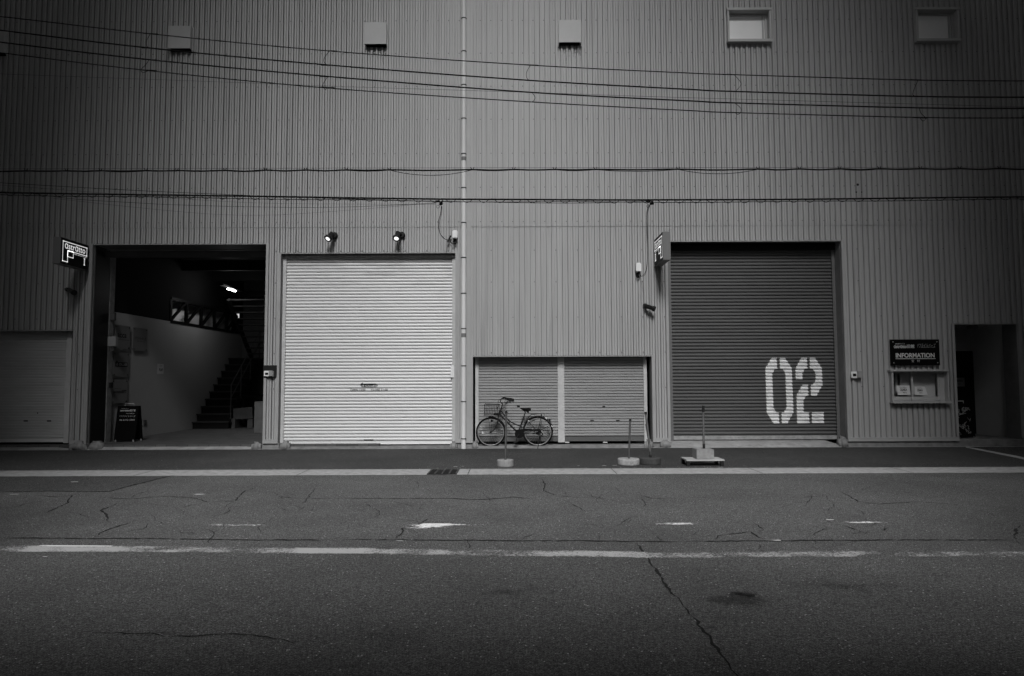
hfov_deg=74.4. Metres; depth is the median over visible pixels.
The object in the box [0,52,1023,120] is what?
power line
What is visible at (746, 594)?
tar stain
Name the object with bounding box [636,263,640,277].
junction box
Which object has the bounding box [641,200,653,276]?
cable drop
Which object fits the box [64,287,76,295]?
security camera
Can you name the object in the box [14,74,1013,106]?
drop wire
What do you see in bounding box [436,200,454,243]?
cable drop
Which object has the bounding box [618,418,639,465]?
pole stand
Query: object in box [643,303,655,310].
security camera
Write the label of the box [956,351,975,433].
door
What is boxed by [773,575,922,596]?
tar stain
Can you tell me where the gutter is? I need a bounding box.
[0,467,1023,475]
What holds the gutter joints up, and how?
on the gutter
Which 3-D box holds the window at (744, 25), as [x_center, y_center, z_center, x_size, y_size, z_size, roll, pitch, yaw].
[5.512,-7.264,15.759,1.040,0.809,0.240,0,-4,0]
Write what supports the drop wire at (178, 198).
attached to the telephone cable at (479, 199)
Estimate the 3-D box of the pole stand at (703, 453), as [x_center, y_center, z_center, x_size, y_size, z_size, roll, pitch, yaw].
[3.423,1.687,12.115,0.308,0.937,0.300,0,-4,0]
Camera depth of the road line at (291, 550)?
6.00 m
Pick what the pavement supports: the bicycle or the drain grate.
the bicycle
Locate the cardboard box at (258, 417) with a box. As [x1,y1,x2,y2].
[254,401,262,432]
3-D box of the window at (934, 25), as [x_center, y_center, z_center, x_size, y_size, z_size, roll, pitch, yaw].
[9.890,-7.274,15.759,1.029,0.809,0.240,0,-4,0]
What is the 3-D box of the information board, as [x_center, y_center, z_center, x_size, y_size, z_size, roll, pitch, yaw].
[9.105,0.324,15.249,1.100,0.584,0.046,0,-4,0]
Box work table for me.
[241,395,262,425]
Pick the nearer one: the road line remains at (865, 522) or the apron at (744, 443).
the road line remains at (865, 522)
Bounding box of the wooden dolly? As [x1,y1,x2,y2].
[681,457,724,465]
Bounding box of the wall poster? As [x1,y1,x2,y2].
[157,364,163,373]
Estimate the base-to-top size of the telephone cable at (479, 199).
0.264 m
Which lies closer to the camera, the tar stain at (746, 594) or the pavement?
the tar stain at (746, 594)
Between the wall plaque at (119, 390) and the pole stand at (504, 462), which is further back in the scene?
the wall plaque at (119, 390)
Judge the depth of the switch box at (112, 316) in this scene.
16.07 m
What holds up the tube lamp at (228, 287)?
attached to the warehouse
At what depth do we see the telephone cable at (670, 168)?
10.68 m
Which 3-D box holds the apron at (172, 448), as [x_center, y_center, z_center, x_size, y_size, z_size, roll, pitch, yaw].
[-7.774,2.459,15.258,4.219,0.089,0.440,0,-4,0]
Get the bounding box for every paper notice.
[897,386,910,394]
[915,387,927,394]
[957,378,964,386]
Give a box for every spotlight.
[324,231,337,241]
[392,231,404,241]
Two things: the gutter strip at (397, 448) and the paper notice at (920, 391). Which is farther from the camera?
the paper notice at (920, 391)
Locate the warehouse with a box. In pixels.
[0,0,1023,449]
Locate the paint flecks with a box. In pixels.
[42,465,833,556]
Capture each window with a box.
[725,7,772,44]
[887,370,951,402]
[912,7,961,43]
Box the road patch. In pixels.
[0,476,165,491]
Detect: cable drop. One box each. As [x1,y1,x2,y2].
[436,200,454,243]
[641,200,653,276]
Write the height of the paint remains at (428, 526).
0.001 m
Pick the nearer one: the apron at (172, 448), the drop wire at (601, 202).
the drop wire at (601, 202)
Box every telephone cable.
[0,166,1023,175]
[0,192,1023,202]
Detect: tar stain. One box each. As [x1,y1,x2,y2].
[452,585,549,597]
[707,589,785,606]
[728,590,756,598]
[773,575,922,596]
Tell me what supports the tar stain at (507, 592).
on the road
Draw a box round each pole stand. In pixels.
[497,411,513,466]
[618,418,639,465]
[639,412,660,464]
[692,406,713,458]
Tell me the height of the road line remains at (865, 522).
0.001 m
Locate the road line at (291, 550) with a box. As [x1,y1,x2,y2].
[0,546,1023,557]
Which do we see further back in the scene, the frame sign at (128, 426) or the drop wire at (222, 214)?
the frame sign at (128, 426)
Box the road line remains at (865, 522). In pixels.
[845,521,899,522]
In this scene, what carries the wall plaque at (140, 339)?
attached to the warehouse
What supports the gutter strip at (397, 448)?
on the pavement
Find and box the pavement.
[0,447,1023,470]
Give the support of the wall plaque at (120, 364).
attached to the warehouse
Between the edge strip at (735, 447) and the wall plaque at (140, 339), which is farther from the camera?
the wall plaque at (140, 339)
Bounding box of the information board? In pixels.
[889,339,939,364]
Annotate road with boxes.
[0,473,1023,675]
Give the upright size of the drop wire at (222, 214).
0.290 m
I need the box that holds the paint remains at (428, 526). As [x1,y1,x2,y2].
[411,523,443,528]
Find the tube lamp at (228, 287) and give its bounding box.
[219,283,243,291]
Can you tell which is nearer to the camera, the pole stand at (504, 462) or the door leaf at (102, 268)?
the pole stand at (504, 462)
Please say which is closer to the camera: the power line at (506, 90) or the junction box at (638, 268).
the power line at (506, 90)
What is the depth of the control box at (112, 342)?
15.98 m
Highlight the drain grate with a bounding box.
[427,469,458,473]
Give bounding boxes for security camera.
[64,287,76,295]
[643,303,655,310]
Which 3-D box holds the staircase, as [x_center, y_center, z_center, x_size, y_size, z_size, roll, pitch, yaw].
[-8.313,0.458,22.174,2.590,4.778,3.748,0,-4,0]
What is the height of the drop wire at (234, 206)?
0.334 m
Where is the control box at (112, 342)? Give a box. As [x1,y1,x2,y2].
[107,336,117,351]
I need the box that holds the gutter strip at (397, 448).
[342,447,659,448]
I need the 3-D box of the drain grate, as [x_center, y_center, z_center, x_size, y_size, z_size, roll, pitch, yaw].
[-1.137,2.219,11.209,0.483,0.012,0.586,0,-4,0]
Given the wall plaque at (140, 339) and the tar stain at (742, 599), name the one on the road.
the tar stain at (742, 599)
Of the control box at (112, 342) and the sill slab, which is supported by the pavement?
the sill slab
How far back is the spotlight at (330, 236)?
15.20 m
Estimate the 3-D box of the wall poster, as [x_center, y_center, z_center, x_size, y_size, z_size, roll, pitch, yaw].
[-9.613,0.843,18.453,0.005,0.270,0.335,0,-4,0]
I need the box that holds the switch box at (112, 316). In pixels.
[110,312,115,320]
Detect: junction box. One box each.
[452,230,457,244]
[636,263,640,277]
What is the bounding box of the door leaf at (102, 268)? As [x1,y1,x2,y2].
[89,246,109,443]
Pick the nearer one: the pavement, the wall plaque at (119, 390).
the pavement
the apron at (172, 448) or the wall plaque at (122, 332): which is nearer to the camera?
the apron at (172, 448)
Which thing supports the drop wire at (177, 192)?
attached to the cable drop at (441, 203)
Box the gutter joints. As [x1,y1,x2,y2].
[1,467,1020,474]
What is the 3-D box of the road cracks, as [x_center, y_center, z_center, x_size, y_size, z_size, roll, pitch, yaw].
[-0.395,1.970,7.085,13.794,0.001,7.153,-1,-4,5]
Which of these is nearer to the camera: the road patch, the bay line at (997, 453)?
the road patch
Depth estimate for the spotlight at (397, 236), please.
15.20 m
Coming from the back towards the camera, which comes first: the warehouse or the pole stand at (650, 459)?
the warehouse
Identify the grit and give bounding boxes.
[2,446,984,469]
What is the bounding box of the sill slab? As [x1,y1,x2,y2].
[290,443,643,448]
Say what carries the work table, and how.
on the warehouse
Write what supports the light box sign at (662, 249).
attached to the warehouse
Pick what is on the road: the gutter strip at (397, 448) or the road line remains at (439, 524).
the road line remains at (439, 524)
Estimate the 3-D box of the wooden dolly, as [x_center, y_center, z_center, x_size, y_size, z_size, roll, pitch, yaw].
[3.408,2.213,12.082,0.668,0.115,0.420,0,-4,0]
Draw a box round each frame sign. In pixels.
[114,403,142,441]
[958,401,974,437]
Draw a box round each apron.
[0,447,68,449]
[87,446,250,449]
[660,440,840,447]
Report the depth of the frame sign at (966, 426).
15.69 m
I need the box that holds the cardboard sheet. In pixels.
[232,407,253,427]
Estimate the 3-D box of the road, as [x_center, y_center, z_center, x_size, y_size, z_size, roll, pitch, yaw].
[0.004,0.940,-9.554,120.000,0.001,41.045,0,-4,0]
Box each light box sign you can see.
[52,237,88,270]
[654,232,670,266]
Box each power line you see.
[0,16,1023,80]
[0,30,1023,97]
[0,41,1023,108]
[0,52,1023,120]
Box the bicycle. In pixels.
[476,397,552,448]
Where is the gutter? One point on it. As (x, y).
(513, 471)
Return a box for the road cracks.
[7,475,1021,675]
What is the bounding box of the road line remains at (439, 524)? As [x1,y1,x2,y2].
[420,523,482,525]
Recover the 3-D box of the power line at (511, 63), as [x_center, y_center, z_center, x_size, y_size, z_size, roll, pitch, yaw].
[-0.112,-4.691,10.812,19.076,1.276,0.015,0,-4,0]
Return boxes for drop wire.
[0,191,431,207]
[5,185,436,204]
[8,183,416,200]
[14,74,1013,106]
[54,198,436,214]
[495,201,638,202]
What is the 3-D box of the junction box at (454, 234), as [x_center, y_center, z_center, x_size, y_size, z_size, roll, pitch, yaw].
[-1.299,-2.291,15.392,0.116,0.330,0.100,0,-4,0]
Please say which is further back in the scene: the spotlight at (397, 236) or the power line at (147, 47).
the spotlight at (397, 236)
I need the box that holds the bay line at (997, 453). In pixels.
[966,447,1023,458]
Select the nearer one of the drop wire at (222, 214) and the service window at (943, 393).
the drop wire at (222, 214)
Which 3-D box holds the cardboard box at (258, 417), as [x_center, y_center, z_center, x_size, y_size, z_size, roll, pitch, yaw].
[-6.891,2.193,18.752,0.360,0.858,0.520,0,-4,0]
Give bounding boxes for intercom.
[263,365,276,376]
[851,371,861,377]
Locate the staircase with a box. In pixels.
[192,298,264,428]
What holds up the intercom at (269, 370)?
attached to the warehouse
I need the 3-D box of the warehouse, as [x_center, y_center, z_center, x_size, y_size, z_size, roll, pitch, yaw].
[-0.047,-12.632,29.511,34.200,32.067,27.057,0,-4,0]
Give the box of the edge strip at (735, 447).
[202,446,1023,449]
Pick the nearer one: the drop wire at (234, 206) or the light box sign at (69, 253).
the drop wire at (234, 206)
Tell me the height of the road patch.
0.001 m
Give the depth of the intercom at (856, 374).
15.19 m
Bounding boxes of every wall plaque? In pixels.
[112,379,127,403]
[113,352,128,376]
[114,324,129,349]
[132,327,147,350]

